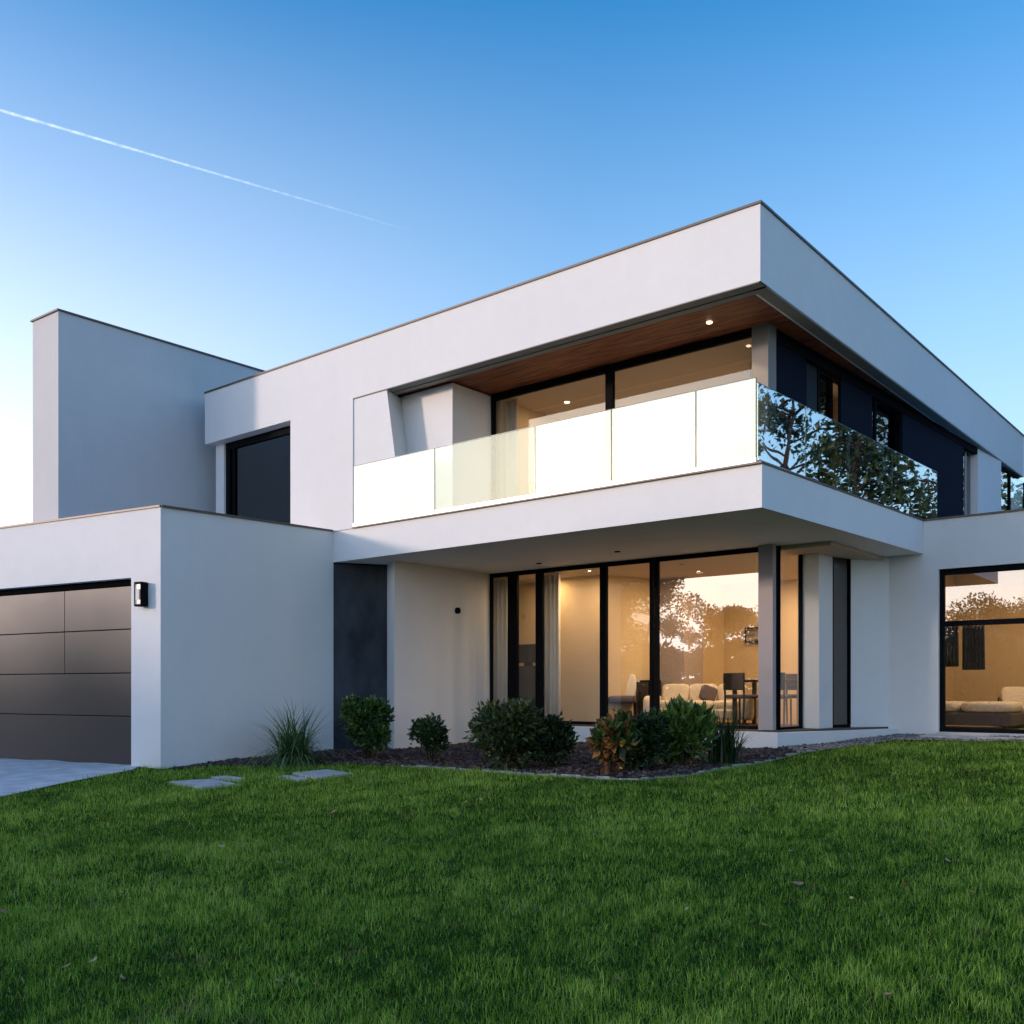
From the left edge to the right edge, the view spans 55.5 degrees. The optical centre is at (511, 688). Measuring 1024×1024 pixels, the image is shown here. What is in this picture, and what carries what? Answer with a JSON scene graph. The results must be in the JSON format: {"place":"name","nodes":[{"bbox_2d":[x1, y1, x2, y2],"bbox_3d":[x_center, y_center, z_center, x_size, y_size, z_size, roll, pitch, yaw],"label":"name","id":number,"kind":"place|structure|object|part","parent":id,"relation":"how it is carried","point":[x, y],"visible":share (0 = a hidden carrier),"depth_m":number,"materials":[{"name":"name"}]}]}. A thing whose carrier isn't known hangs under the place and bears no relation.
{"place":"outdoors","nodes":[
{"label":"outdoors","id":0,"kind":"place"},
{"bbox_2d":[0,759,138,796],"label":"driveway","id":1,"kind":"structure","parent":0,"point":[19,775],"depth_m":13.69,"materials":[{"name":"grey concrete"}]},
{"bbox_2d":[0,725,1023,1023],"bbox_3d":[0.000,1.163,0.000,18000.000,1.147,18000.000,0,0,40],"label":"ground","id":2,"kind":"structure","parent":0,"point":[150,959],"depth_m":5.73,"materials":[{"name":"plant"}]},
{"bbox_2d":[169,779,237,789],"bbox_3d":[-3.745,1.188,11.931,0.560,0.078,1.005,0,0,-40],"label":"stepping stone","id":3,"kind":"object","parent":2,"relation":"on","point":[207,783],"visible":0.54,"depth_m":11.87,"materials":[{"name":"grey stone"}]},
{"bbox_2d":[211,775,242,781],"bbox_3d":[-3.552,1.166,12.318,0.272,0.078,0.794,0,0,-44],"label":"stepping stone","id":4,"kind":"object","parent":2,"relation":"on","point":[233,778],"visible":0.41,"depth_m":12.37,"materials":[{"name":"grey stone"}]},
{"bbox_2d":[276,775,307,780],"bbox_3d":[-2.758,1.164,12.345,0.232,0.078,0.802,0,0,-37],"label":"stepping stone","id":5,"kind":"object","parent":2,"relation":"on","point":[296,778],"visible":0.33,"depth_m":12.35,"materials":[{"name":"grey stone"}]},
{"bbox_2d":[293,769,351,778],"bbox_3d":[-2.470,1.136,12.675,0.673,0.078,1.050,0,0,-37],"label":"stepping stone","id":6,"kind":"object","parent":2,"relation":"on","point":[321,773],"visible":0.54,"depth_m":12.61,"materials":[{"name":"grey stone"}]},
{"bbox_2d":[167,741,855,777],"bbox_3d":[0.141,0.957,14.191,8.579,0.359,5.716,0,0,29],"label":"garden bed","id":7,"kind":"object","parent":2,"relation":"on","point":[534,771],"visible":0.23,"depth_m":13.61,"materials":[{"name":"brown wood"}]},
{"bbox_2d":[239,697,352,770],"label":"ornamental grass","id":8,"kind":"object","parent":7,"relation":"on","point":[293,749],"depth_m":13.96,"materials":[{"name":"green plant"}]},
{"bbox_2d":[337,693,394,758],"bbox_3d":[-2.136,0.564,14.299,0.937,1.049,0.829,0,0,13],"label":"shrub","id":9,"kind":"object","parent":7,"relation":"on","point":[367,721],"visible":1,"depth_m":14.13,"materials":[{"name":"green plant"}]},
{"bbox_2d":[407,712,450,760],"bbox_3d":[-1.161,0.701,13.840,0.795,0.784,0.731,0,0,40],"label":"shrub","id":10,"kind":"object","parent":7,"relation":"on","point":[431,737],"visible":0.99,"depth_m":13.64,"materials":[{"name":"green plant"}]},
{"bbox_2d":[462,695,550,768],"bbox_3d":[-0.018,0.603,12.724,1.274,1.045,1.329,0,0,40],"label":"shrub","id":11,"kind":"object","parent":7,"relation":"on","point":[514,725],"visible":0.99,"depth_m":12.42,"materials":[{"name":"green plant"}]},
{"bbox_2d":[531,711,582,766],"bbox_3d":[0.518,0.677,12.786,0.783,0.801,0.802,0,0,40],"label":"shrub","id":12,"kind":"object","parent":7,"relation":"on","point":[560,734],"visible":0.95,"depth_m":12.67,"materials":[{"name":"green plant"}]},
{"bbox_2d":[585,707,644,775],"bbox_3d":[1.248,0.643,11.770,0.744,0.877,0.807,0,0,40],"label":"shrub","id":13,"kind":"object","parent":7,"relation":"on","point":[613,738],"visible":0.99,"depth_m":11.60,"materials":[{"name":"green plant"}]},
{"bbox_2d":[617,706,678,771],"bbox_3d":[1.643,0.626,11.984,0.751,0.835,0.892,0,0,40],"label":"shrub","id":14,"kind":"object","parent":7,"relation":"on","point":[653,739],"visible":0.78,"depth_m":11.80,"materials":[{"name":"green plant"}]},
{"bbox_2d":[650,740,676,763],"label":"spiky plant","id":15,"kind":"object","parent":7,"relation":"on","point":[671,760],"visible":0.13,"depth_m":12.61,"materials":[{"name":"green plant"}]},
{"bbox_2d":[659,694,719,765],"bbox_3d":[2.164,0.555,12.246,0.989,1.018,0.938,0,0,40],"label":"shrub","id":16,"kind":"object","parent":7,"relation":"on","point":[692,724],"visible":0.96,"depth_m":12.00,"materials":[{"name":"green plant"}]},
{"bbox_2d":[701,707,774,764],"bbox_3d":[2.718,0.574,12.370,1.067,0.771,1.086,0,0,-34],"label":"spiky plant","id":17,"kind":"object","parent":7,"relation":"on","point":[725,749],"visible":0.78,"depth_m":12.33,"materials":[{"name":"green plant"}]},
{"bbox_2d":[0,200,1023,768],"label":"house","id":18,"kind":"structure","parent":2,"relation":"on","point":[804,456],"depth_m":15.28,"materials":[{"name":"paint"}]},
{"bbox_2d":[0,586,130,764],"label":"garage door","id":19,"kind":"structure","parent":18,"relation":"in","point":[65,656],"depth_m":15.14,"materials":[{"name":"black metal"}]},
{"bbox_2d":[134,582,147,606],"bbox_3d":[-5.334,-1.360,13.999,0.144,0.350,0.135,0,0,30],"label":"wall lamp","id":20,"kind":"object","parent":18,"relation":"attached to","point":[142,588],"visible":1,"depth_m":13.96,"materials":[{"name":"black metal"}]},
{"bbox_2d":[226,426,289,522],"bbox_3d":[-4.523,-3.470,17.709,2.243,2.340,0.090,0,0,40],"label":"window","id":21,"kind":"structure","parent":18,"relation":"in","point":[257,466],"depth_m":17.76,"materials":[{"name":"black glass"}]},
{"bbox_2d":[493,577,506,705],"bbox_3d":[-0.301,-0.720,17.897,0.619,2.620,0.083,0,0,40],"label":"curtain","id":22,"kind":"object","parent":18,"relation":"hanging from","point":[499,639],"visible":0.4,"depth_m":17.82,"materials":[{"name":"white fabric"}]},
{"bbox_2d":[506,399,517,498],"bbox_3d":[-0.170,-3.606,15.900,0.688,2.131,0.083,0,0,40],"label":"curtain","id":23,"kind":"object","parent":18,"relation":"hanging from","point":[512,452],"visible":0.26,"depth_m":15.74,"materials":[{"name":"white fabric"}]},
{"bbox_2d":[519,666,534,711],"bbox_3d":[0.336,0.085,18.358,0.775,1.030,0.370,0,0,40],"label":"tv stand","id":24,"kind":"object","parent":18,"relation":"on","point":[527,681],"visible":0.12,"depth_m":18.18,"materials":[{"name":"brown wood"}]},
{"bbox_2d":[519,644,534,665],"bbox_3d":[0.307,-0.635,18.323,0.675,0.409,0.040,0,0,40],"label":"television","id":25,"kind":"object","parent":24,"relation":"on","point":[526,654],"visible":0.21,"depth_m":18.31,"materials":[{"name":"black"}]},
{"bbox_2d":[544,572,560,719],"bbox_3d":[0.694,-0.720,17.067,0.399,2.620,0.083,0,0,40],"label":"curtain","id":26,"kind":"object","parent":18,"relation":"hanging from","point":[552,644],"visible":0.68,"depth_m":17.06,"materials":[{"name":"white fabric"}]},
{"bbox_2d":[491,328,751,500],"bbox_3d":[1.431,-3.643,14.216,4.550,2.186,0.070,0,0,40],"label":"window","id":27,"kind":"structure","parent":18,"relation":"in","point":[609,370],"depth_m":14.18,"materials":[{"name":"black metal"}]},
{"bbox_2d":[608,674,639,717],"bbox_3d":[2.004,0.163,17.577,0.576,0.876,0.613,0,0,11],"label":"armchair","id":28,"kind":"object","parent":18,"relation":"on","point":[631,695],"visible":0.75,"depth_m":17.34,"materials":[{"name":"grey fabric"}]},
{"bbox_2d":[490,546,776,729],"bbox_3d":[1.740,-0.748,15.977,5.530,2.693,0.070,0,0,40],"label":"window","id":29,"kind":"structure","parent":18,"relation":"in","point":[654,563],"depth_m":16.16,"materials":[{"name":"black metal"}]},
{"bbox_2d":[633,680,660,717],"bbox_3d":[2.381,0.220,17.922,0.601,0.760,0.420,0,0,40],"label":"cabinet","id":30,"kind":"object","parent":18,"relation":"on","point":[642,687],"visible":0.17,"depth_m":17.69,"materials":[{"name":"black wood"}]},
{"bbox_3d":[2.359,0.200,17.679,0.264,0.640,0.019,0,0,40],"label":"door","id":31,"kind":"part","parent":30,"relation":"part of","materials":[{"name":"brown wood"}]},
{"bbox_2d":[643,684,757,723],"bbox_3d":[3.327,0.254,17.164,1.900,0.692,0.860,0,0,23],"label":"sofa","id":32,"kind":"object","parent":18,"relation":"on","point":[686,692],"visible":0.45,"depth_m":17.12,"materials":[{"name":"fabric"}]},
{"bbox_2d":[699,685,716,700],"bbox_3d":[3.455,0.086,17.143,0.325,0.321,0.180,0,0,-6],"label":"cushion","id":33,"kind":"object","parent":32,"relation":"on","point":[707,692],"visible":0.87,"depth_m":17.08,"materials":[{"name":"brown fabric"}]},
{"bbox_2d":[726,686,747,700],"bbox_3d":[3.897,0.055,16.927,0.406,0.397,0.196,0,0,40],"label":"cushion","id":34,"kind":"object","parent":32,"relation":"on","point":[728,692],"visible":0.24,"depth_m":16.83,"materials":[{"name":"fabric"}]},
{"bbox_2d":[723,673,757,725],"bbox_3d":[3.741,0.171,15.842,0.454,0.861,0.440,0,0,-39],"label":"dining chair","id":35,"kind":"object","parent":18,"relation":"on","point":[733,681],"visible":0.9,"depth_m":15.71,"materials":[{"name":"grey fabric"}]},
{"bbox_2d":[745,627,757,642],"bbox_3d":[4.621,-1.030,18.624,0.346,0.305,0.063,0,0,40],"label":"picture","id":36,"kind":"object","parent":18,"relation":"attached to","point":[751,634],"visible":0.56,"depth_m":18.61,"materials":[{"name":"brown wood"}]},
{"bbox_2d":[732,679,797,725],"bbox_3d":[4.364,0.225,16.087,1.240,0.750,0.840,0,0,40],"label":"dining table","id":37,"kind":"object","parent":18,"relation":"on","point":[754,692],"visible":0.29,"depth_m":16.15,"materials":[{"name":"brown wood"}]},
{"bbox_2d":[781,672,791,726],"bbox_3d":[4.200,0.171,15.498,0.440,0.861,0.454,0,0,31],"label":"dining chair","id":38,"kind":"object","parent":18,"relation":"on","point":[783,696],"visible":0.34,"depth_m":15.23,"materials":[{"name":"grey fabric"}]},
{"bbox_2d":[781,674,797,723],"bbox_3d":[4.790,0.171,16.521,0.440,0.861,0.454,0,0,34],"label":"dining chair","id":39,"kind":"object","parent":18,"relation":"on","point":[791,685],"visible":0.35,"depth_m":16.74,"materials":[{"name":"grey fabric"}]},
{"bbox_2d":[777,546,802,729],"bbox_3d":[4.136,-0.748,14.502,0.070,2.693,0.712,0,0,44],"label":"window","id":40,"kind":"structure","parent":18,"relation":"in","point":[800,557],"depth_m":14.72,"materials":[{"name":"black metal"}]},
{"bbox_2d":[833,557,850,727],"bbox_3d":[5.115,-0.748,15.160,0.510,2.693,0.070,0,0,-35],"label":"window","id":41,"kind":"structure","parent":18,"relation":"in","point":[841,566],"depth_m":15.17,"materials":[{"name":"grey glass"}]},
{"bbox_2d":[946,626,958,666],"bbox_3d":[6.953,-0.688,15.429,0.260,0.675,0.070,0,0,40],"label":"wall picture","id":42,"kind":"object","parent":18,"relation":"hanging from","point":[952,646],"visible":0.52,"depth_m":15.41,"materials":[{"name":"black metal"}]},
{"bbox_2d":[962,625,984,669],"bbox_3d":[7.306,-0.662,15.396,0.338,0.725,0.070,0,0,40],"label":"framed wall picture","id":43,"kind":"object","parent":18,"relation":"hanging from","point":[973,647],"visible":0.85,"depth_m":15.39,"materials":[{"name":"black metal"}]},
{"bbox_2d":[940,563,1023,733],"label":"window","id":44,"kind":"structure","parent":18,"relation":"in","point":[1009,567],"depth_m":14.85,"materials":[{"name":"black metal"}]},
{"bbox_2d":[946,701,1023,728],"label":"sofa","id":45,"kind":"object","parent":18,"relation":"on","point":[1006,714],"visible":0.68,"depth_m":15.59,"materials":[{"name":"grey fabric"}]},
{"bbox_2d":[998,687,1023,726],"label":"lounge chair","id":46,"kind":"object","parent":18,"relation":"on","point":[1013,694],"visible":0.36,"depth_m":16.44,"materials":[{"name":"fabric"}]},
{"bbox_2d":[1001,466,1023,510],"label":"window","id":47,"kind":"structure","parent":18,"relation":"in","point":[1012,488],"depth_m":21.01,"materials":[{"name":"glass"}]},
{"bbox_2d":[401,743,872,779],"bbox_3d":[1.983,0.989,12.542,6.846,0.391,2.629,0,0,-5],"label":"bed edging","id":48,"kind":"object","parent":2,"relation":"on","point":[606,777],"visible":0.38,"depth_m":11.86,"materials":[{"name":"stone"}]},
{"bbox_2d":[806,735,997,751],"bbox_3d":[7.799,0.762,13.411,7.756,0.193,2.749,0,0,15],"label":"gravel strip","id":49,"kind":"object","parent":2,"relation":"on","point":[906,739],"visible":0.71,"depth_m":14.25,"materials":[{"name":"grey gravel"}]},
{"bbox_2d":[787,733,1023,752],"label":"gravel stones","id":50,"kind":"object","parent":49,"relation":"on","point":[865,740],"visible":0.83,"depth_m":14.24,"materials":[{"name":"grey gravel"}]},
{"bbox_2d":[920,734,1023,741],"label":"paving","id":51,"kind":"structure","parent":49,"relation":"on","point":[964,736],"depth_m":14.25,"materials":[{"name":"grey concrete"}]},
{"bbox_2d":[0,0,1023,526],"label":"sky","id":52,"kind":"structure","parent":0,"point":[265,185],"materials":[{"name":"blue"}]}
]}

